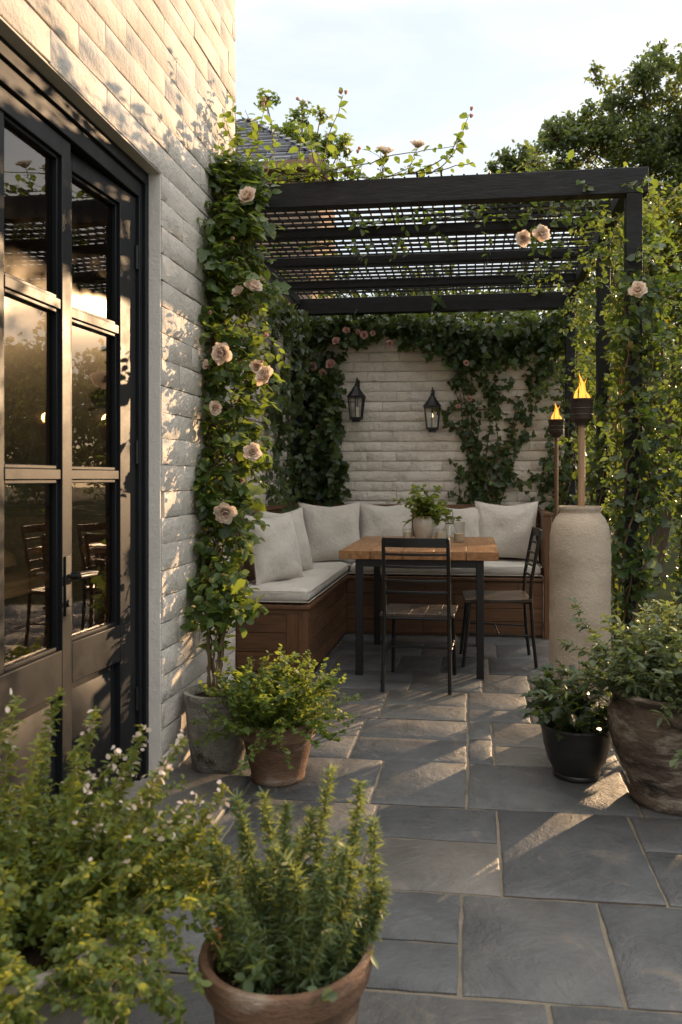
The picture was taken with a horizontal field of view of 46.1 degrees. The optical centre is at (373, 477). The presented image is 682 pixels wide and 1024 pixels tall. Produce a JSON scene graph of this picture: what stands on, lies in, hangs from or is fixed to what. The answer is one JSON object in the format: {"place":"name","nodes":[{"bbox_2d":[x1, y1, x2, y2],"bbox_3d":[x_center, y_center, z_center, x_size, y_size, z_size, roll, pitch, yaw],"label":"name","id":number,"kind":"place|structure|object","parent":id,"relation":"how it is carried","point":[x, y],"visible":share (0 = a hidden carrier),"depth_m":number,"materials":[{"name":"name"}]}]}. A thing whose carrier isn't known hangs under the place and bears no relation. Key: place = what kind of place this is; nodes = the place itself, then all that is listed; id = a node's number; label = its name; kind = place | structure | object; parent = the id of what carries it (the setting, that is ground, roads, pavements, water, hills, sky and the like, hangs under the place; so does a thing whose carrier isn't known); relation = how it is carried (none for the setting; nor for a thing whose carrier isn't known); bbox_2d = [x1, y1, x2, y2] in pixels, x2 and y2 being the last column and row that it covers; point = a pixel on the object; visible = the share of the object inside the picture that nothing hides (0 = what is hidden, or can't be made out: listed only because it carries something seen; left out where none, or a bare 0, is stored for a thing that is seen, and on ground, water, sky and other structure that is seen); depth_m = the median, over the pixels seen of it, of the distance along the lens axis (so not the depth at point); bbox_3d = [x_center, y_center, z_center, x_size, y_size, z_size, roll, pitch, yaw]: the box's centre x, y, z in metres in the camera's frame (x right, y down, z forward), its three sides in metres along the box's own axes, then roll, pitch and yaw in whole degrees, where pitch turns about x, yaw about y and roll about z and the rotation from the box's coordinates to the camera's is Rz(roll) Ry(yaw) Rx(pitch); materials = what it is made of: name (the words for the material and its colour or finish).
{"place":"outdoors","nodes":[
{"label":"outdoors","id":0,"kind":"place"},
{"bbox_2d":[4,549,16,571],"bbox_3d":[-1.648,0.345,3.378,0.260,0.110,0.260,0,0,7],"label":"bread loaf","id":1,"kind":"object","parent":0,"point":[10,562],"visible":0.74,"depth_m":3.36,"materials":[{"name":"brown food"}]},
{"bbox_2d":[4,561,99,635],"bbox_3d":[-2.116,0.790,3.461,1.550,0.780,0.850,0,0,7],"label":"kitchen table","id":2,"kind":"object","parent":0,"point":[21,578],"visible":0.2,"depth_m":3.50,"materials":[{"name":"brown wood"}]},
{"bbox_2d":[124,616,681,1023],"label":"patio paving","id":3,"kind":"structure","parent":0,"point":[560,839],"depth_m":2.56,"materials":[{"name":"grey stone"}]},
{"bbox_2d":[0,687,254,1023],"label":"flowering planter","id":4,"kind":"object","parent":3,"relation":"on","point":[81,911],"visible":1,"depth_m":1.46,"materials":[{"name":"plant"}]},
{"bbox_2d":[137,772,248,902],"bbox_3d":[-0.762,1.185,2.248,0.315,0.022,1.875,0,0,7],"label":"door step","id":5,"kind":"object","parent":3,"relation":"on","point":[200,785],"depth_m":3.00,"materials":[{"name":"stone"}]},
{"bbox_2d":[183,682,244,773],"bbox_3d":[-0.650,1.041,3.340,0.286,0.318,0.282,0,0,7],"label":"plant pot","id":6,"kind":"object","parent":3,"relation":"on","point":[218,756],"visible":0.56,"depth_m":3.24,"materials":[{"name":"grey concrete"}]},
{"bbox_2d":[180,95,290,688],"bbox_3d":[-0.600,-0.478,3.637,0.459,2.726,0.742,0,0,7],"label":"climbing rose","id":7,"kind":"object","parent":6,"relation":"in","point":[222,590],"visible":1,"depth_m":3.58,"materials":[{"name":"green plant"}]},
{"bbox_2d":[235,287,292,505],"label":"side garden wall","id":8,"kind":"structure","parent":3,"relation":"on","point":[260,419],"depth_m":5.95,"materials":[{"name":"brick"}]},
{"bbox_2d":[251,288,315,513],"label":"side wall ivy","id":9,"kind":"object","parent":8,"relation":"attached to","point":[291,319],"visible":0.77,"depth_m":6.03,"materials":[{"name":"green plant"}]},
{"bbox_2d":[189,643,362,787],"bbox_3d":[-0.379,0.941,3.208,0.682,0.518,0.673,0,0,7],"label":"herb pot","id":10,"kind":"object","parent":3,"relation":"on","point":[279,724],"visible":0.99,"depth_m":3.10,"materials":[{"name":"ceramic"}]},
{"bbox_2d":[198,762,392,1023],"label":"rosemary pot","id":11,"kind":"object","parent":3,"relation":"on","point":[304,952],"visible":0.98,"depth_m":1.49,"materials":[{"name":"ceramic"}]},
{"bbox_2d":[234,502,551,680],"bbox_3d":[0.251,0.700,5.641,2.063,0.999,2.022,0,0,7],"label":"corner bench","id":12,"kind":"object","parent":3,"relation":"on","point":[320,625],"visible":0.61,"depth_m":5.99,"materials":[{"name":"brown wood"}]},
{"bbox_2d":[245,560,353,602],"bbox_3d":[-0.493,0.698,5.712,0.467,0.106,1.950,0,0,7],"label":"seat cushion","id":13,"kind":"object","parent":12,"relation":"on","point":[316,580],"visible":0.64,"depth_m":4.96,"materials":[{"name":"fabric"}]},
{"bbox_2d":[244,512,303,584],"bbox_3d":[-0.632,0.445,5.116,0.168,0.456,0.456,-17,-10,34],"label":"scatter cushion","id":14,"kind":"object","parent":13,"relation":"on","point":[277,556],"visible":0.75,"depth_m":5.04,"materials":[{"name":"fabric"}]},
{"bbox_2d":[262,507,313,569],"bbox_3d":[-0.605,0.435,5.536,0.154,0.466,0.456,-17,-10,36],"label":"scatter cushion","id":15,"kind":"object","parent":13,"relation":"on","point":[303,541],"visible":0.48,"depth_m":5.57,"materials":[{"name":"fabric"}]},
{"bbox_2d":[298,502,359,561],"bbox_3d":[-0.334,0.425,6.268,0.506,0.486,0.162,0,-13,-17],"label":"scatter cushion","id":16,"kind":"object","parent":13,"relation":"on","point":[332,531],"visible":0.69,"depth_m":6.21,"materials":[{"name":"fabric"}]},
{"bbox_2d":[349,559,541,576],"bbox_3d":[0.565,0.698,6.321,1.467,0.107,0.482,0,0,7],"label":"seat cushion","id":17,"kind":"object","parent":12,"relation":"on","point":[509,567],"visible":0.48,"depth_m":6.09,"materials":[{"name":"fabric"}]},
{"bbox_2d":[359,502,413,538],"bbox_3d":[0.095,0.420,6.477,0.466,0.466,0.169,0,-12,4],"label":"scatter cushion","id":18,"kind":"object","parent":17,"relation":"on","point":[375,520],"visible":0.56,"depth_m":6.44,"materials":[{"name":"fabric"}]},
{"bbox_2d":[432,507,479,539],"bbox_3d":[0.673,0.430,6.426,0.466,0.446,0.156,0,-12,9],"label":"scatter cushion","id":19,"kind":"object","parent":17,"relation":"on","point":[467,525],"visible":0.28,"depth_m":6.37,"materials":[{"name":"fabric"}]},
{"bbox_2d":[475,501,538,560],"bbox_3d":[1.052,0.415,6.349,0.506,0.476,0.162,0,-12,10],"label":"scatter cushion","id":20,"kind":"object","parent":17,"relation":"on","point":[508,529],"visible":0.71,"depth_m":6.29,"materials":[{"name":"fabric"}]},
{"bbox_2d":[339,536,498,678],"bbox_3d":[0.340,0.819,5.404,0.960,0.760,1.229,0,0,7],"label":"dining table","id":21,"kind":"object","parent":3,"relation":"on","point":[470,552],"visible":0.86,"depth_m":4.85,"materials":[{"name":"brown wood"}]},
{"bbox_2d":[402,528,412,537],"bbox_3d":[0.239,0.396,5.633,0.075,0.086,0.075,0,0,7],"label":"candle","id":22,"kind":"object","parent":21,"relation":"on","point":[407,534],"visible":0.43,"depth_m":5.61,"materials":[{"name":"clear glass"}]},
{"bbox_2d":[391,484,461,537],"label":"potted plant","id":23,"kind":"object","parent":21,"relation":"on","point":[424,518],"visible":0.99,"depth_m":5.56,"materials":[{"name":"green plant"}]},
{"bbox_2d":[435,532,446,537],"bbox_3d":[0.467,0.396,5.545,0.085,0.086,0.085,0,0,7],"label":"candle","id":24,"kind":"object","parent":21,"relation":"on","point":[440,534],"visible":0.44,"depth_m":5.51,"materials":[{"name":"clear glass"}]},
{"bbox_2d":[453,533,464,542],"bbox_3d":[0.583,0.370,5.470,0.080,0.138,0.080,0,0,7],"label":"glass jar","id":25,"kind":"object","parent":21,"relation":"on","point":[458,536],"visible":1,"depth_m":5.44,"materials":[{"name":"clear glass"}]},
{"bbox_2d":[380,537,457,694],"bbox_3d":[0.268,0.764,4.662,0.419,0.871,0.522,0,0,9],"label":"dining chair","id":26,"kind":"object","parent":3,"relation":"on","point":[394,612],"visible":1,"depth_m":4.47,"materials":[{"name":"black metal"}]},
{"bbox_2d":[303,323,564,623],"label":"back garden wall","id":27,"kind":"structure","parent":3,"relation":"on","point":[391,446],"depth_m":6.72,"materials":[{"name":"brick"}]},
{"bbox_2d":[289,315,375,506],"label":"ivy","id":28,"kind":"object","parent":27,"relation":"attached to","point":[325,382],"visible":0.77,"depth_m":6.65,"materials":[{"name":"green plant"}]},
{"bbox_2d":[347,377,365,421],"bbox_3d":[-0.143,-0.655,6.686,0.154,0.376,0.185,0,0,7],"label":"wall lantern","id":29,"kind":"object","parent":27,"relation":"attached to","point":[356,392],"depth_m":6.64,"materials":[{"name":"black metal"}]},
{"bbox_2d":[423,387,441,431],"bbox_3d":[0.485,-0.566,6.608,0.154,0.376,0.185,0,0,7],"label":"wall lantern","id":30,"kind":"object","parent":27,"relation":"attached to","point":[432,403],"depth_m":6.55,"materials":[{"name":"black metal"}]},
{"bbox_2d":[340,288,579,365],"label":"trailing ivy","id":31,"kind":"object","parent":27,"relation":"attached to","point":[423,334],"visible":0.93,"depth_m":6.52,"materials":[{"name":"green plant"}]},
{"bbox_2d":[434,336,580,504],"bbox_3d":[1.046,-0.289,6.534,1.248,1.800,0.329,0,0,7],"label":"fan ivy","id":32,"kind":"object","parent":27,"relation":"attached to","point":[479,493],"visible":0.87,"depth_m":6.58,"materials":[{"name":"green plant"}]},
{"bbox_2d":[524,426,576,518],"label":"ivy sprig","id":33,"kind":"object","parent":27,"relation":"attached to","point":[548,484],"visible":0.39,"depth_m":6.52,"materials":[{"name":"green plant"}]},
{"bbox_2d":[240,166,648,642],"bbox_3d":[0.324,-0.163,5.287,2.325,2.723,2.667,0,0,7],"label":"pergola","id":34,"kind":"object","parent":3,"relation":"on","point":[463,189],"visible":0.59,"depth_m":4.75,"materials":[{"name":"black metal"}]},
{"bbox_2d":[259,87,475,183],"bbox_3d":[-0.082,-1.728,4.076,1.193,0.535,0.431,0,0,7],"label":"rambling rose","id":35,"kind":"object","parent":34,"relation":"attached to","point":[347,171],"visible":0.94,"depth_m":4.01,"materials":[{"name":"green plant"}]},
{"bbox_2d":[259,149,610,271],"bbox_3d":[0.296,-1.362,4.657,2.142,0.463,1.435,0,0,7],"label":"roof vine","id":36,"kind":"object","parent":34,"relation":"attached to","point":[541,233],"visible":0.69,"depth_m":4.39,"materials":[{"name":"green plant"}]},
{"bbox_2d":[502,303,612,514],"bbox_3d":[1.441,-0.127,6.500,0.605,2.616,1.039,0,0,-39],"label":"corner vine","id":37,"kind":"object","parent":34,"relation":"attached to","point":[563,498],"visible":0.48,"depth_m":6.32,"materials":[{"name":"green plant"}]},
{"bbox_2d":[513,236,669,636],"bbox_3d":[1.326,-0.118,4.962,0.753,2.601,1.087,0,0,-2],"label":"vine","id":38,"kind":"object","parent":34,"relation":"attached to","point":[600,453],"visible":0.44,"depth_m":4.70,"materials":[{"name":"green plant"}]},
{"bbox_2d":[513,174,681,655],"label":"post vine","id":39,"kind":"object","parent":34,"relation":"attached to","point":[652,481],"visible":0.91,"depth_m":3.79,"materials":[{"name":"green plant"}]},
{"bbox_2d":[459,527,541,667],"bbox_3d":[0.830,0.764,5.249,0.522,0.871,0.419,0,0,4],"label":"dining chair","id":40,"kind":"object","parent":3,"relation":"on","point":[523,597],"visible":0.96,"depth_m":5.13,"materials":[{"name":"black metal"}]},
{"bbox_2d":[548,404,564,516],"bbox_3d":[1.287,0.333,5.635,0.114,1.734,0.114,0,0,7],"label":"garden torch","id":41,"kind":"object","parent":3,"relation":"on","point":[556,427],"visible":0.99,"depth_m":5.62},
{"bbox_2d":[519,653,613,783],"bbox_3d":[0.828,0.959,3.201,0.467,0.483,0.523,0,0,24],"label":"shrub pot","id":42,"kind":"object","parent":3,"relation":"on","point":[577,738],"visible":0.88,"depth_m":3.13,"materials":[{"name":"black ceramic"}]},
{"bbox_2d":[549,505,610,718],"bbox_3d":[0.972,0.666,3.769,0.285,1.068,0.284,0,0,7],"label":"tall jar","id":43,"kind":"object","parent":3,"relation":"on","point":[580,556],"visible":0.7,"depth_m":3.65,"materials":[{"name":"beige ceramic"}]},
{"bbox_2d":[569,374,593,506],"bbox_3d":[0.980,-0.140,3.768,0.114,0.710,0.114,0,0,7],"label":"garden torch","id":44,"kind":"object","parent":43,"relation":"in","point":[581,410],"visible":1,"depth_m":3.75,"materials":[{"name":"brown wood"}]},
{"bbox_2d":[528,592,681,815],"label":"urn pot","id":45,"kind":"object","parent":3,"relation":"on","point":[644,711],"visible":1,"depth_m":2.87,"materials":[{"name":"ceramic"}]},
{"bbox_2d":[601,228,681,630],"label":"edge vine","id":46,"kind":"object","parent":3,"relation":"on","point":[676,538],"visible":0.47,"depth_m":4.09,"materials":[{"name":"green plant"}]},
{"bbox_2d":[235,0,681,358],"label":"sky","id":47,"kind":"structure","parent":0,"point":[408,70],"materials":[{"name":"white"}]},
{"bbox_2d":[513,262,667,528],"bbox_3d":[2.393,-0.667,9.321,2.071,3.757,1.375,0,0,7],"label":"shrub","id":48,"kind":"object","parent":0,"point":[587,379],"visible":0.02,"depth_m":9.22,"materials":[{"name":"green plant"}]},
{"bbox_2d":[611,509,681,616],"bbox_3d":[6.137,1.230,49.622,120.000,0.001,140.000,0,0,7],"label":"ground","id":49,"kind":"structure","parent":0,"point":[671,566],"depth_m":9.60,"materials":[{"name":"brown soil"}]},
{"bbox_2d":[0,0,235,839],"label":"house","id":50,"kind":"structure","parent":49,"relation":"on","point":[111,132],"depth_m":3.10,"materials":[{"name":"paint"}]},
{"bbox_2d":[0,86,97,831],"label":"glazed door","id":51,"kind":"structure","parent":50,"relation":"in","point":[37,677],"depth_m":2.52,"materials":[{"name":"black paint"}]},
{"bbox_2d":[4,505,108,665],"bbox_3d":[-2.125,0.660,4.003,2.040,1.040,0.225,0,0,7],"label":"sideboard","id":52,"kind":"object","parent":50,"relation":"on","point":[26,616],"depth_m":3.84,"materials":[{"name":"brown wood"}]},
{"bbox_2d":[4,450,12,505],"bbox_3d":[-1.878,0.000,3.961,0.170,0.280,0.170,0,0,7],"label":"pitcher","id":53,"kind":"object","parent":52,"relation":"on","point":[8,489],"visible":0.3,"depth_m":3.95,"materials":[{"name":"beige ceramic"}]},
{"bbox_2d":[70,151,137,820],"bbox_3d":[-0.970,0.043,2.845,0.108,2.245,0.502,0,0,7],"label":"glazed door","id":54,"kind":"structure","parent":50,"relation":"in","point":[102,658],"depth_m":2.96,"materials":[{"name":"black paint"}]},
{"bbox_2d":[235,116,343,304],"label":"outbuilding","id":55,"kind":"structure","parent":49,"relation":"on","point":[282,149],"depth_m":9.37,"materials":[{"name":"grey stone"}]},
{"bbox_2d":[252,88,354,169],"bbox_3d":[-1.306,-2.807,14.307,2.141,8.041,1.488,0,0,7],"label":"garden tree","id":56,"kind":"object","parent":49,"relation":"on","point":[288,128],"visible":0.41,"depth_m":14.02,"materials":[{"name":"green plant"}]},
{"bbox_2d":[261,249,372,321],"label":"shrub","id":57,"kind":"object","parent":49,"relation":"on","point":[332,295],"depth_m":7.57,"materials":[{"name":"green plant"}]},
{"bbox_2d":[361,247,464,322],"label":"shrub","id":58,"kind":"object","parent":49,"relation":"on","point":[410,293],"depth_m":7.40,"materials":[{"name":"green plant"}]},
{"bbox_2d":[405,265,520,322],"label":"shrub","id":59,"kind":"object","parent":49,"relation":"on","point":[499,315],"visible":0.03,"depth_m":7.31,"materials":[{"name":"green plant"}]},
{"bbox_2d":[461,139,581,292],"bbox_3d":[3.877,-3.736,20.849,3.418,9.898,2.535,0,0,7],"label":"distant tree","id":60,"kind":"object","parent":49,"relation":"on","point":[507,160],"visible":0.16,"depth_m":20.17,"materials":[{"name":"green plant"}]},
{"bbox_2d":[472,237,595,504],"bbox_3d":[1.457,-0.468,7.255,1.290,3.352,0.754,0,0,7],"label":"shrub","id":61,"kind":"object","parent":49,"relation":"on","point":[590,457],"visible":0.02,"depth_m":7.14,"materials":[{"name":"green plant"}]},
{"bbox_2d":[520,38,681,532],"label":"broadleaf tree","id":62,"kind":"object","parent":49,"relation":"on","point":[661,158],"visible":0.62,"depth_m":14.35,"materials":[{"name":"green plant"}]},
{"bbox_2d":[561,199,649,395],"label":"shrub","id":63,"kind":"object","parent":49,"relation":"on","point":[587,279],"visible":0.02,"depth_m":11.37,"materials":[{"name":"green plant"}]},
{"bbox_2d":[593,162,681,576],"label":"shrub","id":64,"kind":"object","parent":49,"relation":"on","point":[675,238],"visible":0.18,"depth_m":9.74,"materials":[{"name":"green plant"}]},
{"bbox_2d":[619,341,679,481],"bbox_3d":[28.449,-3.880,34.739,54.132,10.988,24.108,0,0,37],"label":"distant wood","id":65,"kind":"object","parent":49,"relation":"on","point":[665,381],"depth_m":39.37,"materials":[{"name":"green plant"}]},
{"bbox_2d":[663,340,681,491],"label":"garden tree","id":66,"kind":"object","parent":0,"point":[677,401],"visible":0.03,"depth_m":12.87,"materials":[{"name":"green plant"}]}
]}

